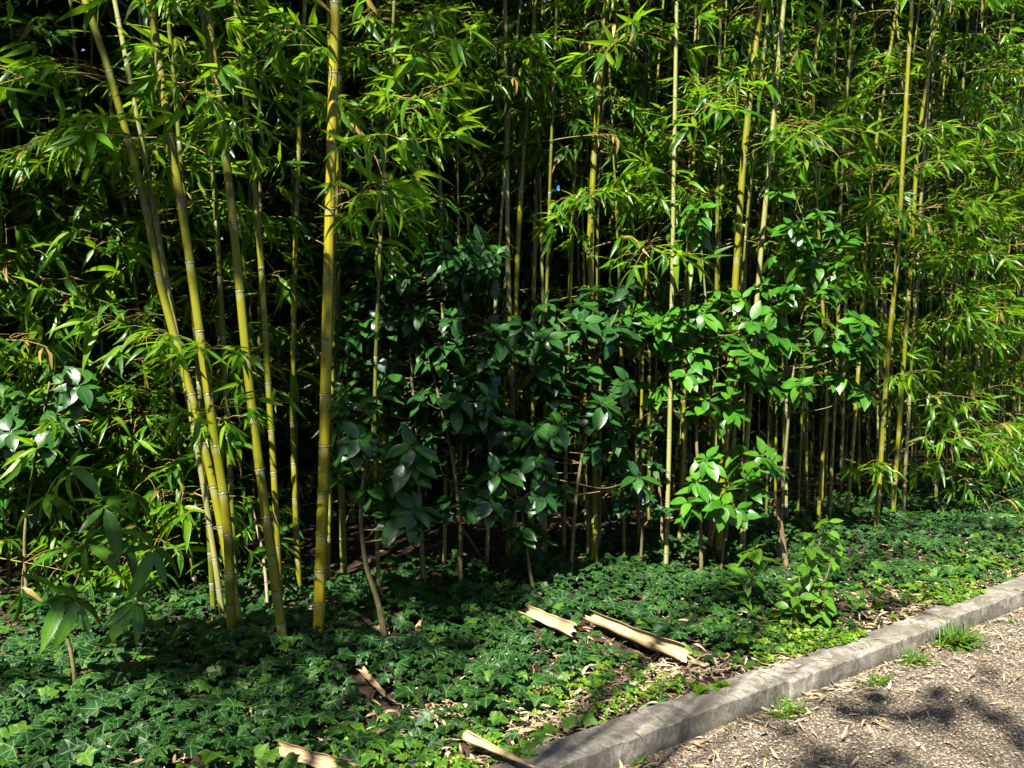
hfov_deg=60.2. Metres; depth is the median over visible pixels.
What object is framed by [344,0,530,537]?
bamboo plant
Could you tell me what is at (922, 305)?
bamboo plant
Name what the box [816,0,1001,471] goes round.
bamboo plant
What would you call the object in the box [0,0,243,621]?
bamboo plant
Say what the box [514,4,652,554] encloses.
bamboo plant
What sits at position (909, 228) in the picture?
bamboo plant
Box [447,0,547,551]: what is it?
bamboo plant
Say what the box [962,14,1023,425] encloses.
bamboo plant
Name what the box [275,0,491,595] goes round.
bamboo plant
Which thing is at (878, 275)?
bamboo plant
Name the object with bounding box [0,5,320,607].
bamboo plant
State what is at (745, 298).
bamboo plant
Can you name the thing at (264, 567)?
dead cane
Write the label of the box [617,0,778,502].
bamboo plant
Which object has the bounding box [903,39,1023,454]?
bamboo plant
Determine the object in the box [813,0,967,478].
bamboo plant
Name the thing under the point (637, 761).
grass tuft
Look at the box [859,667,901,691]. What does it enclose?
grass tuft
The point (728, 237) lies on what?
bamboo plant
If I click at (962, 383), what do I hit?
bamboo plant
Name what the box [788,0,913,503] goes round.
bamboo plant
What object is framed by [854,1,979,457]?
bamboo plant
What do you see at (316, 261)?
bamboo plant
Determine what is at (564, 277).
bamboo plant
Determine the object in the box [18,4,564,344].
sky
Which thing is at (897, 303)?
bamboo plant
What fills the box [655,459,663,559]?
dead cane
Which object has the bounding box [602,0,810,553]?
bamboo plant
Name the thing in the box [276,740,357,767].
split cane
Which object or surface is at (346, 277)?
bamboo plant
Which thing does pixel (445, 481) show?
bamboo plant
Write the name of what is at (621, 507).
evergreen shrub
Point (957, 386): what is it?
bamboo plant
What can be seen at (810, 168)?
bamboo plant
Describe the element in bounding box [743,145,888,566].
evergreen shrub
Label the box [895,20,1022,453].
bamboo plant
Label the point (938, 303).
bamboo plant
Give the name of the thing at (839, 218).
bamboo plant
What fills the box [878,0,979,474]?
bamboo plant
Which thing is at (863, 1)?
bamboo plant
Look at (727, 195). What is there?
bamboo plant
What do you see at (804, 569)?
evergreen sapling
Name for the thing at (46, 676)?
ivy
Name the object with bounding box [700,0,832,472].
bamboo plant
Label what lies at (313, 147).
bamboo plant
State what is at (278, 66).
bamboo plant
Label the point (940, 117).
bamboo plant
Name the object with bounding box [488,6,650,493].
bamboo plant
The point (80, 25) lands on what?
bamboo plant
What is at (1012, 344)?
bamboo plant
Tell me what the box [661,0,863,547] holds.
bamboo plant
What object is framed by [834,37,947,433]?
bamboo plant
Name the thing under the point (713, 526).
dead cane
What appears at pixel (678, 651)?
split cane
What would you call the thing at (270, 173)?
bamboo plant
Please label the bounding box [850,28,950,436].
bamboo plant
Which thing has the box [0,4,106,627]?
bamboo plant
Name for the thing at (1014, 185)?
bamboo plant
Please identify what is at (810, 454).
bamboo plant
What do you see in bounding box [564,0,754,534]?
bamboo plant
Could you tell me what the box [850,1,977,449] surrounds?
bamboo plant
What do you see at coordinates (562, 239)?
bamboo plant
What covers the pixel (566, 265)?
bamboo plant
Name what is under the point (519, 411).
bamboo plant
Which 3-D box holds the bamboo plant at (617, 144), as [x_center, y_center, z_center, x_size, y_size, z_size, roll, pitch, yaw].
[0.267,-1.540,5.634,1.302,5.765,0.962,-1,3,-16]
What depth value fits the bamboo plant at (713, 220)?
10.05 m
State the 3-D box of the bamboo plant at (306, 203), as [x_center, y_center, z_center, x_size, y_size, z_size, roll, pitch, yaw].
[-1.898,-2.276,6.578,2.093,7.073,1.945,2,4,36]
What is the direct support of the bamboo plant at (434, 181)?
on the soil
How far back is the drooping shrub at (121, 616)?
3.80 m
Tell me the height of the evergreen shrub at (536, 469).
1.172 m
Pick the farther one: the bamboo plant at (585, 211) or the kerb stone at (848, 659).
the bamboo plant at (585, 211)
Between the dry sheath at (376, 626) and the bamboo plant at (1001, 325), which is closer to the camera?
the dry sheath at (376, 626)
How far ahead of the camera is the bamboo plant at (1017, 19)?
9.89 m
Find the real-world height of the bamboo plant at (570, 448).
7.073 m
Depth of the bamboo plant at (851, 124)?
6.82 m
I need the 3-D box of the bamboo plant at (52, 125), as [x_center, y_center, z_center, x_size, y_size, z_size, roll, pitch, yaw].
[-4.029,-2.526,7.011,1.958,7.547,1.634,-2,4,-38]
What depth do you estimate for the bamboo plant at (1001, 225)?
7.28 m
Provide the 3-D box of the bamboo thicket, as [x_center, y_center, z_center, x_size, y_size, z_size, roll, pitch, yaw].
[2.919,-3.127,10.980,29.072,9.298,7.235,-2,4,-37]
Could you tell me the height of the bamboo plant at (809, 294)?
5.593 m
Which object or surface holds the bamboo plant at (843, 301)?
on the soil
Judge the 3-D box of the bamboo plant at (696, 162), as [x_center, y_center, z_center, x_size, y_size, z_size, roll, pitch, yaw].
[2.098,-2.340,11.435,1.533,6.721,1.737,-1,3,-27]
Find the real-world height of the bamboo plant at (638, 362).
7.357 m
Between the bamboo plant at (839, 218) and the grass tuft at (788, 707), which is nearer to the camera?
the grass tuft at (788, 707)
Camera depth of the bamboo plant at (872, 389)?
9.04 m
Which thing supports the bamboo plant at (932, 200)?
on the soil
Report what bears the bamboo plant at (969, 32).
on the soil
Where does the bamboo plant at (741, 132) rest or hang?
on the soil
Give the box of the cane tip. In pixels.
[462,730,535,767]
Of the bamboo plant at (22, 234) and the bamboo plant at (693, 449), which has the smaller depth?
the bamboo plant at (22, 234)
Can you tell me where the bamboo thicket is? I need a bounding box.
[0,0,1023,535]
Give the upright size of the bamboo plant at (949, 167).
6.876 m
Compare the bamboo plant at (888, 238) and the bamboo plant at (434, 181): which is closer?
the bamboo plant at (434, 181)
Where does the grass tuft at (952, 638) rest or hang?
on the path
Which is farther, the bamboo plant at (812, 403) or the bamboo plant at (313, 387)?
the bamboo plant at (812, 403)
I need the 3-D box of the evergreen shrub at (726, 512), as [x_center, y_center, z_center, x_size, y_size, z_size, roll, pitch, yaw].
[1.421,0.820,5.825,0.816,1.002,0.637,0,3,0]
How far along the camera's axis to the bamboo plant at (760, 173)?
11.63 m
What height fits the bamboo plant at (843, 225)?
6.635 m
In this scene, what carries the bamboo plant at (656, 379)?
on the soil
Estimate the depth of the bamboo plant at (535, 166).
6.41 m
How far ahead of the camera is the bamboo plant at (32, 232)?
6.92 m
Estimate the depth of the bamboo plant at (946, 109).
8.83 m
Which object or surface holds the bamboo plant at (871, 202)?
on the soil
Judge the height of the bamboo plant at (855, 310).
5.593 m
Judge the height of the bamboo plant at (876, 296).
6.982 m
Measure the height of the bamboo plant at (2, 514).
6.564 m
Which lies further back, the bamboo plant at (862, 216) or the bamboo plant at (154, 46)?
the bamboo plant at (862, 216)
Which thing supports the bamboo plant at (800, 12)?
on the soil
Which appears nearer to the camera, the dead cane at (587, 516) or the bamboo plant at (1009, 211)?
the dead cane at (587, 516)
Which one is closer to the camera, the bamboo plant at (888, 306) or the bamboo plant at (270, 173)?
the bamboo plant at (270, 173)
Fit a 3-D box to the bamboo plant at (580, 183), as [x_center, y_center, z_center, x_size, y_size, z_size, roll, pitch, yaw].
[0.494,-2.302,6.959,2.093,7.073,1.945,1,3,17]
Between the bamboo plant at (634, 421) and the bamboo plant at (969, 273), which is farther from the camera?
the bamboo plant at (969, 273)
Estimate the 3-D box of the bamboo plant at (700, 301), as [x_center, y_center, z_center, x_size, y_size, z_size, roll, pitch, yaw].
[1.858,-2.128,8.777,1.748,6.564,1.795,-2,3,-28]
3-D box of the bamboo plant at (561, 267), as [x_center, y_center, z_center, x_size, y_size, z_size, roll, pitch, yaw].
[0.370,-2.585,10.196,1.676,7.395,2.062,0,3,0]
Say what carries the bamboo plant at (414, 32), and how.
on the soil
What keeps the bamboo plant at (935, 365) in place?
on the soil
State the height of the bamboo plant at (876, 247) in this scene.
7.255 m
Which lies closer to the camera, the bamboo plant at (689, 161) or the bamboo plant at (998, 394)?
the bamboo plant at (689, 161)
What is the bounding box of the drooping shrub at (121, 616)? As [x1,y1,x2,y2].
[16,447,178,682]
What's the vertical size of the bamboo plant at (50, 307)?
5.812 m
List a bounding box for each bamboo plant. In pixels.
[0,0,183,494]
[0,0,199,577]
[0,0,218,526]
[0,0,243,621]
[0,0,270,589]
[0,0,295,614]
[0,1,115,434]
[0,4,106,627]
[0,5,109,520]
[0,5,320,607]
[0,8,136,531]
[0,156,146,601]
[0,279,34,526]
[1,14,168,495]
[5,2,304,601]
[45,0,321,620]
[56,0,330,644]
[87,0,322,591]
[94,0,324,468]
[111,0,437,596]
[113,0,373,559]
[113,1,303,518]
[115,0,288,653]
[119,6,300,513]
[122,9,290,503]
[126,0,328,605]
[150,0,362,540]
[187,0,385,511]
[205,0,452,571]
[213,0,364,500]
[235,0,453,640]
[266,0,479,519]
[269,0,488,545]
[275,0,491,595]
[289,9,500,577]
[305,15,459,478]
[336,0,487,573]
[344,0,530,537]
[357,0,504,563]
[386,0,566,507]
[391,0,601,564]
[412,0,623,525]
[429,39,559,467]
[432,0,618,504]
[436,0,575,446]
[438,0,672,523]
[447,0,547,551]
[450,0,592,566]
[454,0,644,563]
[469,0,710,529]
[471,0,698,553]
[471,2,651,505]
[483,49,605,454]
[487,0,695,553]
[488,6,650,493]
[493,0,733,561]
[505,0,645,567]
[506,23,638,475]
[506,44,597,432]
[509,5,628,434]
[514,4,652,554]
[525,0,655,560]
[550,0,693,484]
[553,6,698,453]
[554,0,700,473]
[554,0,753,571]
[556,10,703,474]
[558,1,727,472]
[563,0,722,505]
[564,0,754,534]
[570,0,763,510]
[578,0,791,503]
[584,0,826,537]
[588,0,738,538]
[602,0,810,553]
[605,0,706,496]
[613,0,779,484]
[615,0,748,474]
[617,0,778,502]
[637,0,741,456]
[640,0,835,564]
[641,0,820,481]
[645,5,766,460]
[651,32,752,406]
[655,9,775,433]
[656,0,827,530]
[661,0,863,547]
[670,0,825,531]
[675,0,802,458]
[679,7,803,443]
[683,0,900,560]
[683,4,787,487]
[685,0,823,460]
[692,5,831,470]
[697,23,790,386]
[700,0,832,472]
[703,4,815,513]
[707,0,787,517]
[713,35,798,386]
[714,0,888,533]
[716,1,836,514]
[720,0,852,474]
[720,22,829,382]
[726,0,830,512]
[731,21,810,417]
[732,0,841,508]
[735,0,889,479]
[743,0,940,527]
[750,7,884,473]
[752,42,838,438]
[752,44,848,438]
[765,0,974,519]
[771,24,860,444]
[775,0,932,490]
[778,2,897,453]
[781,0,911,471]
[784,0,864,496]
[784,0,899,516]
[787,0,1023,520]
[787,1,938,468]
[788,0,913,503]
[791,0,1016,535]
[797,0,940,465]
[798,31,879,440]
[801,0,1023,511]
[803,0,919,497]
[809,0,939,437]
[810,41,920,379]
[811,1,954,400]
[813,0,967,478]
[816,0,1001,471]
[825,0,937,490]
[829,1,926,460]
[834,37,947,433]
[838,0,959,476]
[842,0,965,497]
[843,0,1023,517]
[848,2,958,500]
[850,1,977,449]
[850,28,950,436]
[853,45,969,373]
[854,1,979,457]
[856,15,1022,412]
[861,122,935,419]
[872,88,984,436]
[873,42,973,413]
[876,1,999,484]
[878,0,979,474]
[880,1,1001,481]
[891,28,975,433]
[892,0,1023,497]
[893,0,981,484]
[895,1,1000,441]
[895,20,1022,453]
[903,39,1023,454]
[910,12,1022,410]
[916,17,1020,436]
[919,14,1023,455]
[919,67,1023,491]
[925,5,1015,479]
[931,3,1023,453]
[931,10,1023,460]
[931,91,1020,395]
[936,15,1023,450]
[939,10,1021,411]
[942,1,1023,478]
[942,11,1023,470]
[947,4,1023,430]
[953,11,1023,451]
[957,62,1023,425]
[958,14,1023,469]
[961,71,1023,425]
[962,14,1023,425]
[965,6,1023,461]
[969,26,1023,426]
[971,37,1023,428]
[972,8,1023,190]
[973,173,1023,422]
[983,15,1023,470]
[998,83,1023,475]
[1000,87,1023,232]
[1003,28,1023,180]
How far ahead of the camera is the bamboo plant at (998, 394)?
10.17 m
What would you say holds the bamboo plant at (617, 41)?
on the soil
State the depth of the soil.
5.92 m
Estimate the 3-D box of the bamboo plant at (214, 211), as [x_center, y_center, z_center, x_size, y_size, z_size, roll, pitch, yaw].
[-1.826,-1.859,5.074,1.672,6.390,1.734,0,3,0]
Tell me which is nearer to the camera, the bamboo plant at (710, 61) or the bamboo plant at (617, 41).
the bamboo plant at (617, 41)
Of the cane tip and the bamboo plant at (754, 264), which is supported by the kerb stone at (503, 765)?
the cane tip
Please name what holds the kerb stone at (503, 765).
on the path
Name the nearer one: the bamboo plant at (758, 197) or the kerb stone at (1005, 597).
the kerb stone at (1005, 597)
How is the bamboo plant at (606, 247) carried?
on the soil
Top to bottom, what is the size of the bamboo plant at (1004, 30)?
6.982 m
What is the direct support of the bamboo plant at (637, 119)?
on the soil
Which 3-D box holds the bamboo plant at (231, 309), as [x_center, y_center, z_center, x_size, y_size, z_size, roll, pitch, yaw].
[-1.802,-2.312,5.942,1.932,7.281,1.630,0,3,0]
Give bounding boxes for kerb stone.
[491,763,514,767]
[507,670,788,767]
[764,614,953,699]
[923,576,1023,632]
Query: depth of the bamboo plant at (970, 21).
9.79 m
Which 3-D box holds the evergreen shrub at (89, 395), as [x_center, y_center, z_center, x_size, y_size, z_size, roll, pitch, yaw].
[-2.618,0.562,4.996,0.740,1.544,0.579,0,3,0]
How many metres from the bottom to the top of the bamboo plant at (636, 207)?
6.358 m
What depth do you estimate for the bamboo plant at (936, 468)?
7.80 m
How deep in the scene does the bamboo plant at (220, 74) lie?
4.09 m
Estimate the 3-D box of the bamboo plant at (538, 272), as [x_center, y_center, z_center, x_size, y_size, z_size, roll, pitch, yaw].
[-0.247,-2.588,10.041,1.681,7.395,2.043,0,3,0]
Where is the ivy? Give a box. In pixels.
[0,448,1023,767]
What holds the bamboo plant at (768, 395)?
on the soil
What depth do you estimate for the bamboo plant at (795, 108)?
11.66 m
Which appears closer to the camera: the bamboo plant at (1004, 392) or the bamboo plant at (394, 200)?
the bamboo plant at (394, 200)
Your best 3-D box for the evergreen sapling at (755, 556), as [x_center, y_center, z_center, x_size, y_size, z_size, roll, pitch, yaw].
[1.349,1.102,5.082,0.320,0.509,0.265,2,4,40]
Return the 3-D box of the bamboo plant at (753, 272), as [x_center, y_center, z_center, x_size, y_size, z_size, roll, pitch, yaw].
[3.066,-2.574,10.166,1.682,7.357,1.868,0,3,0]
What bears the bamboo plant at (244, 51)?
on the soil
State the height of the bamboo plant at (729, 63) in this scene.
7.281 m
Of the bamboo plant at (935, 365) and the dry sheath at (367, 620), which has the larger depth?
the bamboo plant at (935, 365)
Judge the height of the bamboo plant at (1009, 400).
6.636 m
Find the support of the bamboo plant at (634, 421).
on the soil
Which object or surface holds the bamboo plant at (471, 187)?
on the soil
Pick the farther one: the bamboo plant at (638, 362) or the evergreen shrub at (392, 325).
the bamboo plant at (638, 362)
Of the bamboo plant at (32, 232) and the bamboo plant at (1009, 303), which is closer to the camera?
the bamboo plant at (32, 232)
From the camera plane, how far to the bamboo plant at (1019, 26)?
10.00 m
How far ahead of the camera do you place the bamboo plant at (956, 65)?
8.91 m
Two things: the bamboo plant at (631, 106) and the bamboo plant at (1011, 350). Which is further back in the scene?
the bamboo plant at (1011, 350)
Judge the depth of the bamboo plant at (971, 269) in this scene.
15.11 m
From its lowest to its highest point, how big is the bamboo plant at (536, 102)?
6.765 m
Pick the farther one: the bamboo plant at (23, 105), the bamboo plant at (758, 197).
the bamboo plant at (758, 197)
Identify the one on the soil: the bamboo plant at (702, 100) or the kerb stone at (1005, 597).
the bamboo plant at (702, 100)
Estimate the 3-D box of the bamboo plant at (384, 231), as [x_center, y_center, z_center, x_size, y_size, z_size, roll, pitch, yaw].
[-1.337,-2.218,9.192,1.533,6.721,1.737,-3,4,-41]
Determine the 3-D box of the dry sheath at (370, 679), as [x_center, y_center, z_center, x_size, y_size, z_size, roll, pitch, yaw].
[-0.620,1.319,3.931,0.040,0.015,0.366,-2,3,-29]
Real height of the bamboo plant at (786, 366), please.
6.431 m
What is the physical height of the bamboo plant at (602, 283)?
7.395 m
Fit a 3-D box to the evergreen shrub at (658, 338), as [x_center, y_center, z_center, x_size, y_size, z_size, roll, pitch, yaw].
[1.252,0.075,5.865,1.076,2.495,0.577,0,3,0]
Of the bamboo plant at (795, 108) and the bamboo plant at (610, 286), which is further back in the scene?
the bamboo plant at (795, 108)
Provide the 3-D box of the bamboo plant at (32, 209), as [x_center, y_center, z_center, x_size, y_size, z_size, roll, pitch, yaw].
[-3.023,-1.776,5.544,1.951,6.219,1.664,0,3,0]
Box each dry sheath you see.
[357,666,385,695]
[359,615,371,624]
[372,624,389,633]
[686,654,706,665]
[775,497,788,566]
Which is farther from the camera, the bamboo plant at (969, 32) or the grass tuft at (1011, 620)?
the bamboo plant at (969, 32)
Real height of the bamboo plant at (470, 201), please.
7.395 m
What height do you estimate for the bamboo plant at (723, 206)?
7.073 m
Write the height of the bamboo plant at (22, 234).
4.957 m
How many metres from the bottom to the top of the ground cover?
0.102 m
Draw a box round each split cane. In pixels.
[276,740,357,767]
[518,604,576,636]
[582,610,689,662]
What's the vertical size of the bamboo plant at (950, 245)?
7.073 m
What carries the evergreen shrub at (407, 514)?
on the soil
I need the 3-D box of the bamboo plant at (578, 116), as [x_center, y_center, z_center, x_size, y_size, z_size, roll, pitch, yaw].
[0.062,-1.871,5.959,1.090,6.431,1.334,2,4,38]
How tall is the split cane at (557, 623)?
0.062 m
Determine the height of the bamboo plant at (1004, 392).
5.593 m
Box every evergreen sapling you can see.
[720,534,779,616]
[774,516,851,635]
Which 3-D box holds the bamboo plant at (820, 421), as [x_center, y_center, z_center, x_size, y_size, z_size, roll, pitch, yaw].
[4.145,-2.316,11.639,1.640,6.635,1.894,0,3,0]
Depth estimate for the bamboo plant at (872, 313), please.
10.60 m
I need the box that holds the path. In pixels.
[619,606,1023,767]
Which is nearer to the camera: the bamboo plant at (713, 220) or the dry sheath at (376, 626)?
the dry sheath at (376, 626)
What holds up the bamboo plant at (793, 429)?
on the soil
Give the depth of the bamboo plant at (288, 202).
7.28 m
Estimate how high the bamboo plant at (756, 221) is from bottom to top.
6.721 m
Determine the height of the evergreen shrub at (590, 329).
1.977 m
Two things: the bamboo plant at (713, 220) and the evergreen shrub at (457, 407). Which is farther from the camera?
the bamboo plant at (713, 220)
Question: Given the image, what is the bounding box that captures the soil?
[0,422,1023,767]
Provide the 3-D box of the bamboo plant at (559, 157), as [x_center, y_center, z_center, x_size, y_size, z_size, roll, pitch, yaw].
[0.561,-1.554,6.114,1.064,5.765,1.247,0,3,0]
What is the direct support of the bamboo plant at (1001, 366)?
on the soil
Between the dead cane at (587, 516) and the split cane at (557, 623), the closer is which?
the split cane at (557, 623)
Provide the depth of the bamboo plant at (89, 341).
5.01 m
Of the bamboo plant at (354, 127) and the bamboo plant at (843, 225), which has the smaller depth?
the bamboo plant at (354, 127)
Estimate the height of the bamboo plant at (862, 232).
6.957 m
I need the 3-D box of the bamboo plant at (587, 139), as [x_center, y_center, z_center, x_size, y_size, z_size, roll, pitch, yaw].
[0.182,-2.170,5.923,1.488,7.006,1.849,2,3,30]
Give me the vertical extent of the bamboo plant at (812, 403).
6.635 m
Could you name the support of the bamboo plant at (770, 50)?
on the soil
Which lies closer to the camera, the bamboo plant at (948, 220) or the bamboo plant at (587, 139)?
the bamboo plant at (587, 139)
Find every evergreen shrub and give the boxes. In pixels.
[0,347,109,611]
[328,385,443,637]
[331,223,538,582]
[384,329,524,581]
[471,410,577,589]
[499,279,662,572]
[608,421,672,560]
[621,199,778,569]
[668,436,788,575]
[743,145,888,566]
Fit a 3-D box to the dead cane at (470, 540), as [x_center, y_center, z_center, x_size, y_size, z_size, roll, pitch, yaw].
[-0.291,1.144,6.316,0.046,0.318,0.580,-2,3,-29]
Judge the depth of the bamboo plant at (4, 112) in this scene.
6.50 m
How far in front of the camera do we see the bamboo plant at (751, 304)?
10.47 m
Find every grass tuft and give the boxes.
[621,753,651,766]
[756,692,820,734]
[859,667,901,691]
[878,643,945,673]
[921,614,997,656]
[1000,615,1022,626]
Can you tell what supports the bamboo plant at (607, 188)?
on the soil
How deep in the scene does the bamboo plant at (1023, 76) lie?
10.12 m
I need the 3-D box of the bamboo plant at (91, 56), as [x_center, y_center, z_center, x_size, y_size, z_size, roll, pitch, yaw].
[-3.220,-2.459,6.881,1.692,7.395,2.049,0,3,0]
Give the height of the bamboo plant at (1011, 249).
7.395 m
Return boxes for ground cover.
[256,550,1023,767]
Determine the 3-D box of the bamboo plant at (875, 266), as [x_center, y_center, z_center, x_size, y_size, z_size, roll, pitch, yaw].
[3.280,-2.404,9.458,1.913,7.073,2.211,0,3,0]
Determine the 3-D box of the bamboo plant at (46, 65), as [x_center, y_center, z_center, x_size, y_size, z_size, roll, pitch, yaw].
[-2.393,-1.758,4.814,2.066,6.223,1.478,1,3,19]
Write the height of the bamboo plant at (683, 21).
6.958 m
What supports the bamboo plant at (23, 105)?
on the soil
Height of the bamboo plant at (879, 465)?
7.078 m
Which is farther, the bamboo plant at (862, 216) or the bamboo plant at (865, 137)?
the bamboo plant at (862, 216)
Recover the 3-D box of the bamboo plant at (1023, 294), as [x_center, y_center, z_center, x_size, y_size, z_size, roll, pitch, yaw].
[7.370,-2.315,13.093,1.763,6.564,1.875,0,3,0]
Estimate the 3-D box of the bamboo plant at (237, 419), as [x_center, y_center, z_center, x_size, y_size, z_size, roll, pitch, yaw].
[-2.648,-2.396,7.498,1.683,7.281,1.938,0,3,0]
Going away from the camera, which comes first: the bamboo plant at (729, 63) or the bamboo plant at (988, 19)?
the bamboo plant at (729, 63)
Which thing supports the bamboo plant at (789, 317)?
on the soil
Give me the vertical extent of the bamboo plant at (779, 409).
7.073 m
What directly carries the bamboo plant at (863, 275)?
on the soil
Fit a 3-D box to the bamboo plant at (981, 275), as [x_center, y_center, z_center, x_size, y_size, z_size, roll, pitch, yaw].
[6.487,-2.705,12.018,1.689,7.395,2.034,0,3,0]
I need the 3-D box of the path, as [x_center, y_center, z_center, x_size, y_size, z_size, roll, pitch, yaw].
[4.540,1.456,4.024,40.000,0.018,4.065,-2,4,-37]
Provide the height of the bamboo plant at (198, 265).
7.547 m
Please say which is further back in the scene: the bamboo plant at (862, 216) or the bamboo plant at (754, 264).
the bamboo plant at (754, 264)
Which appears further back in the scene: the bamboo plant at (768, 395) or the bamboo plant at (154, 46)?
the bamboo plant at (768, 395)
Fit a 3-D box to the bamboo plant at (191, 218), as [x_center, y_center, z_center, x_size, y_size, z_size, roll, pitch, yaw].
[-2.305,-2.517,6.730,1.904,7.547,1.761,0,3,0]
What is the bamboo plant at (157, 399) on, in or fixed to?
on the soil
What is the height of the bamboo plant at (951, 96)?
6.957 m
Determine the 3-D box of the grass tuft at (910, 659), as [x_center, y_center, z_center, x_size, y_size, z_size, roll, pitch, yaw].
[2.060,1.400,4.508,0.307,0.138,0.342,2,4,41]
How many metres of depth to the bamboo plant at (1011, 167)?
10.98 m
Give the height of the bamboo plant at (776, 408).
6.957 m
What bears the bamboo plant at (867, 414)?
on the soil
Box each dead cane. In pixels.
[248,495,268,602]
[453,515,484,565]
[580,452,589,554]
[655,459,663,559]
[712,517,715,543]
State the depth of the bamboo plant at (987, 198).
10.66 m
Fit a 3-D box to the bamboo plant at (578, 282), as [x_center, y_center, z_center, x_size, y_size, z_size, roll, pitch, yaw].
[0.496,-2.153,8.286,1.782,6.721,1.559,0,3,0]

